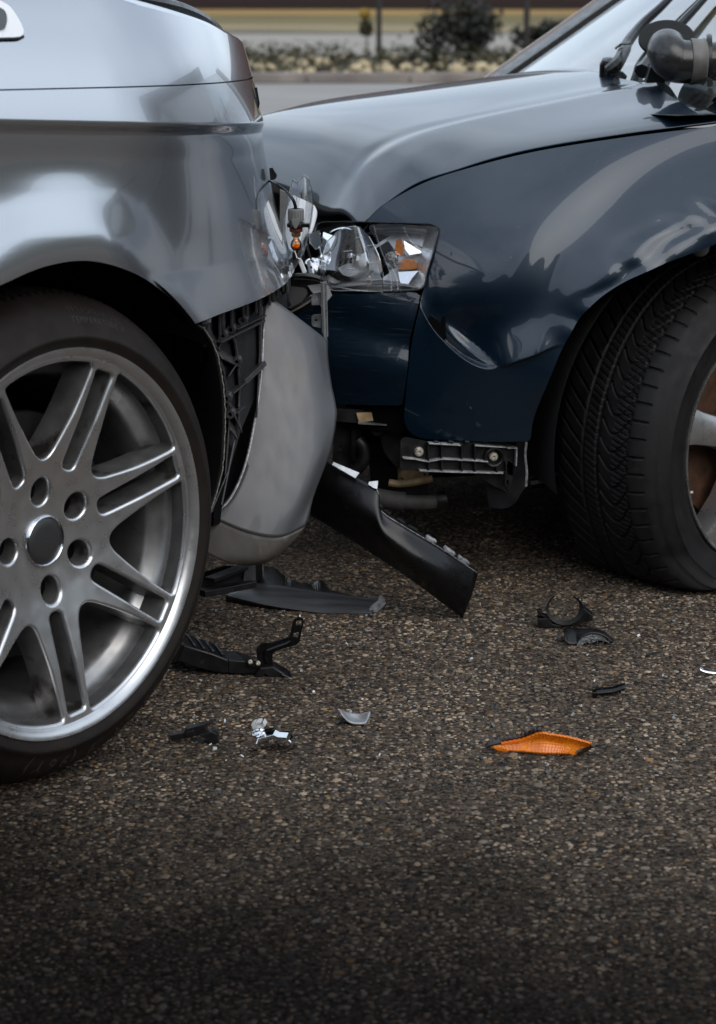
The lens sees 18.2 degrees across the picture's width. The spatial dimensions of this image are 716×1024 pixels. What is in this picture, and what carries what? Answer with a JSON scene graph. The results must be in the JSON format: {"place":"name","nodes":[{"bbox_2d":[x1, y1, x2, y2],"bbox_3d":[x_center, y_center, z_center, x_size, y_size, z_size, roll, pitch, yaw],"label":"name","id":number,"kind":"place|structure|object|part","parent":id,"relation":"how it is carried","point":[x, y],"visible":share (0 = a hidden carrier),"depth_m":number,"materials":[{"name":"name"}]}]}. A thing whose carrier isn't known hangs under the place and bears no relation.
{"place":"outdoors","nodes":[
{"label":"outdoors","id":0,"kind":"place"},
{"bbox_2d":[0,443,715,1023],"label":"asphalt","id":1,"kind":"structure","parent":0,"point":[466,491],"depth_m":2.78,"materials":[{"name":"grey asphalt"}]},
{"bbox_2d":[0,0,336,783],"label":"silver car","id":2,"kind":"object","parent":1,"relation":"on","point":[168,414],"visible":0.99,"depth_m":2.95,"materials":[{"name":"paint"}]},
{"bbox_3d":[-0.466,-0.596,2.620,0.032,0.061,0.134,10,17,35],"label":"quarter window","id":3,"kind":"part","parent":2,"relation":"part of","materials":[{"name":"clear glass"}]},
{"bbox_2d":[269,179,309,250],"bbox_3d":[-0.115,-0.459,3.446,0.097,0.106,0.032,12,18,41],"label":"indicator bulb","id":4,"kind":"object","parent":2,"relation":"attached to","point":[296,224],"visible":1,"depth_m":3.42,"materials":[{"name":"grey"}]},
{"bbox_2d":[282,175,313,271],"bbox_3d":[-0.105,-0.444,3.490,0.056,0.165,0.052,6,15,22],"label":"lens shard","id":5,"kind":"object","parent":2,"relation":"in","point":[296,190],"visible":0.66,"depth_m":3.49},
{"bbox_2d":[170,720,219,743],"bbox_3d":[-0.224,0.302,3.066,0.068,0.030,0.020,0,14,0],"label":"plastic clip","id":6,"kind":"object","parent":1,"relation":"on","point":[203,731],"visible":1,"depth_m":3.06,"materials":[{"name":"black plastic"}]},
{"bbox_2d":[175,617,303,677],"bbox_3d":[-0.186,0.200,3.386,0.210,0.103,0.086,0,14,0],"label":"bracket arm","id":7,"kind":"object","parent":1,"relation":"on","point":[197,652],"visible":0.97,"depth_m":3.36},
{"bbox_2d":[246,718,294,751],"bbox_3d":[-0.119,0.301,3.037,0.067,0.046,0.029,0,14,0],"label":"chrome fragment","id":8,"kind":"object","parent":1,"relation":"on","point":[261,733],"visible":1,"depth_m":3.03,"materials":[{"name":"white metal"}]},
{"bbox_2d":[226,564,385,613],"bbox_3d":[-0.088,0.133,3.777,0.270,0.076,0.200,0,14,0],"label":"splitter lip","id":9,"kind":"object","parent":1,"relation":"on","point":[276,589],"visible":0.91,"depth_m":3.75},
{"bbox_2d":[337,709,370,724],"bbox_3d":[-0.004,0.285,3.148,0.039,0.022,0.036,6,15,24],"label":"silver shard","id":10,"kind":"object","parent":1,"relation":"on","point":[356,718],"visible":1,"depth_m":3.15,"materials":[{"name":"paint"}]},
{"bbox_2d":[310,461,477,617],"bbox_3d":[0.053,0.047,3.621,0.283,0.269,0.102,1,14,4],"label":"torn bumper panel","id":11,"kind":"object","parent":1,"relation":"on","point":[346,502],"visible":0.94,"depth_m":3.60,"materials":[{"name":"black plastic"}]},
{"bbox_2d":[86,579,713,797],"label":"debris crumbs","id":12,"kind":"object","parent":1,"relation":"on","point":[341,788],"visible":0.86,"depth_m":3.22,"materials":[{"name":"black plastic"}]},
{"bbox_2d":[167,603,676,781],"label":"glass crumbs","id":13,"kind":"object","parent":1,"relation":"on","point":[350,711],"visible":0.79,"depth_m":3.25,"materials":[{"name":"clear glass"}]},
{"bbox_2d":[262,0,715,590],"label":"blue car","id":14,"kind":"object","parent":1,"relation":"on","point":[512,262],"visible":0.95,"depth_m":3.72,"materials":[{"name":"paint"}]},
{"bbox_2d":[638,20,715,83],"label":"pipe elbow","id":15,"kind":"object","parent":14,"relation":"on","point":[677,51],"visible":0.98,"depth_m":3.83,"materials":[{"name":"silver metal"}]},
{"bbox_2d":[485,727,594,755],"bbox_3d":[0.246,0.309,3.018,0.150,0.040,0.016,2,14,8],"label":"indicator lens","id":16,"kind":"object","parent":1,"relation":"on","point":[530,741],"visible":1,"depth_m":3.02,"materials":[{"name":"orange plastic"}]},
{"bbox_2d":[537,596,592,627],"bbox_3d":[0.335,0.158,3.610,0.092,0.054,0.028,0,14,0],"label":"ring clip","id":17,"kind":"object","parent":1,"relation":"on","point":[549,620],"visible":1,"depth_m":3.60,"materials":[{"name":"black plastic"}]},
{"bbox_2d":[562,627,612,645],"bbox_3d":[0.365,0.198,3.526,0.081,0.028,0.040,0,14,0],"label":"bezel fragment","id":18,"kind":"object","parent":1,"relation":"on","point":[577,636],"visible":1,"depth_m":3.52,"materials":[{"name":"black plastic"}]},
{"bbox_2d":[592,682,625,697],"bbox_3d":[0.368,0.262,3.267,0.049,0.019,0.020,0,14,0],"label":"trim fragment","id":19,"kind":"object","parent":1,"relation":"on","point":[619,688],"depth_m":3.27,"materials":[{"name":"black plastic"}]},
{"bbox_2d":[699,667,715,674],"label":"chrome crescent","id":20,"kind":"object","parent":1,"relation":"on","point":[703,670],"visible":1,"depth_m":3.37,"materials":[{"name":"white metal"}]},
{"bbox_2d":[252,56,505,79],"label":"soil","id":21,"kind":"structure","parent":0,"point":[453,58],"depth_m":25.96,"materials":[{"name":"brown soil"}]},
{"bbox_2d":[359,8,373,57],"bbox_3d":[0.100,-5.796,26.998,0.205,0.608,0.199,0,14,0],"label":"sapling","id":22,"kind":"object","parent":21,"relation":"on","point":[366,28],"visible":1,"depth_m":26.94,"materials":[{"name":"green plant"}]},
{"bbox_2d":[376,0,381,56],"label":"post","id":23,"kind":"object","parent":21,"relation":"on","point":[378,23],"depth_m":27.24,"materials":[{"name":"black metal"}]},
{"bbox_2d":[242,35,521,72],"bbox_3d":[1.000,-4.972,24.415,14.212,0.421,5.621,0,14,0],"label":"ground cover","id":24,"kind":"object","parent":21,"relation":"on","point":[383,53],"visible":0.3,"depth_m":24.02,"materials":[{"name":"beige plant"}]},
{"bbox_2d":[249,53,517,77],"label":"verge rocks","id":25,"kind":"object","parent":21,"relation":"on","point":[456,67],"visible":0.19,"depth_m":22.79,"materials":[{"name":"grey stone"}]},
{"bbox_2d":[407,47,438,67],"bbox_3d":[0.711,-4.990,24.493,0.416,0.238,0.262,6,15,23],"label":"bush","id":26,"kind":"object","parent":21,"relation":"on","point":[434,53],"visible":0.46,"depth_m":24.44,"materials":[{"name":"green plant"}]},
{"bbox_2d":[410,0,504,65],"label":"bush","id":27,"kind":"object","parent":21,"relation":"on","point":[473,24],"visible":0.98,"depth_m":24.96,"materials":[{"name":"green plant"}]},
{"bbox_2d":[523,0,529,48],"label":"post","id":28,"kind":"object","parent":21,"relation":"on","point":[526,32],"depth_m":23.82,"materials":[{"name":"black metal"}]},
{"bbox_2d":[509,17,564,48],"bbox_3d":[1.989,-5.064,24.115,0.723,0.556,0.522,0,14,0],"label":"bush","id":29,"kind":"object","parent":21,"relation":"on","point":[538,32],"visible":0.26,"depth_m":24.06,"materials":[{"name":"green plant"}]},
{"bbox_2d":[231,34,531,55],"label":"footpath","id":30,"kind":"structure","parent":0,"point":[407,40],"depth_m":33.61,"materials":[{"name":"grey concrete"}]},
{"bbox_2d":[228,32,511,33],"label":"dark edging","id":31,"kind":"object","parent":30,"relation":"on","point":[331,33],"visible":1,"depth_m":37.92,"materials":[{"name":"brown"}]},
{"bbox_2d":[219,24,544,31],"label":"dry grass","id":32,"kind":"structure","parent":0,"point":[308,27],"depth_m":42.28,"materials":[{"name":"plant"}]},
{"bbox_2d":[177,0,592,8],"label":"building","id":33,"kind":"structure","parent":0,"point":[363,4],"depth_m":64.30,"materials":[{"name":"black"}]},
{"bbox_2d":[198,9,579,14],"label":"gold grass","id":34,"kind":"structure","parent":0,"point":[357,11],"depth_m":59.48,"materials":[{"name":"yellow plant"}]},
{"bbox_2d":[209,15,571,23],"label":"olive grass","id":35,"kind":"structure","parent":0,"point":[328,19],"depth_m":49.40,"materials":[{"name":"green plant"}]},
{"bbox_2d":[255,83,715,127],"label":"road","id":36,"kind":"structure","parent":0,"point":[273,97],"depth_m":20.06,"materials":[{"name":"grey asphalt"}]},
{"label":"ground","id":37,"kind":"structure","parent":0,"visible":0},
{"bbox_2d":[252,72,490,82],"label":"kerb","id":38,"kind":"structure","parent":37,"relation":"on","point":[352,77],"depth_m":21.53,"materials":[{"name":"concrete"}]}
]}

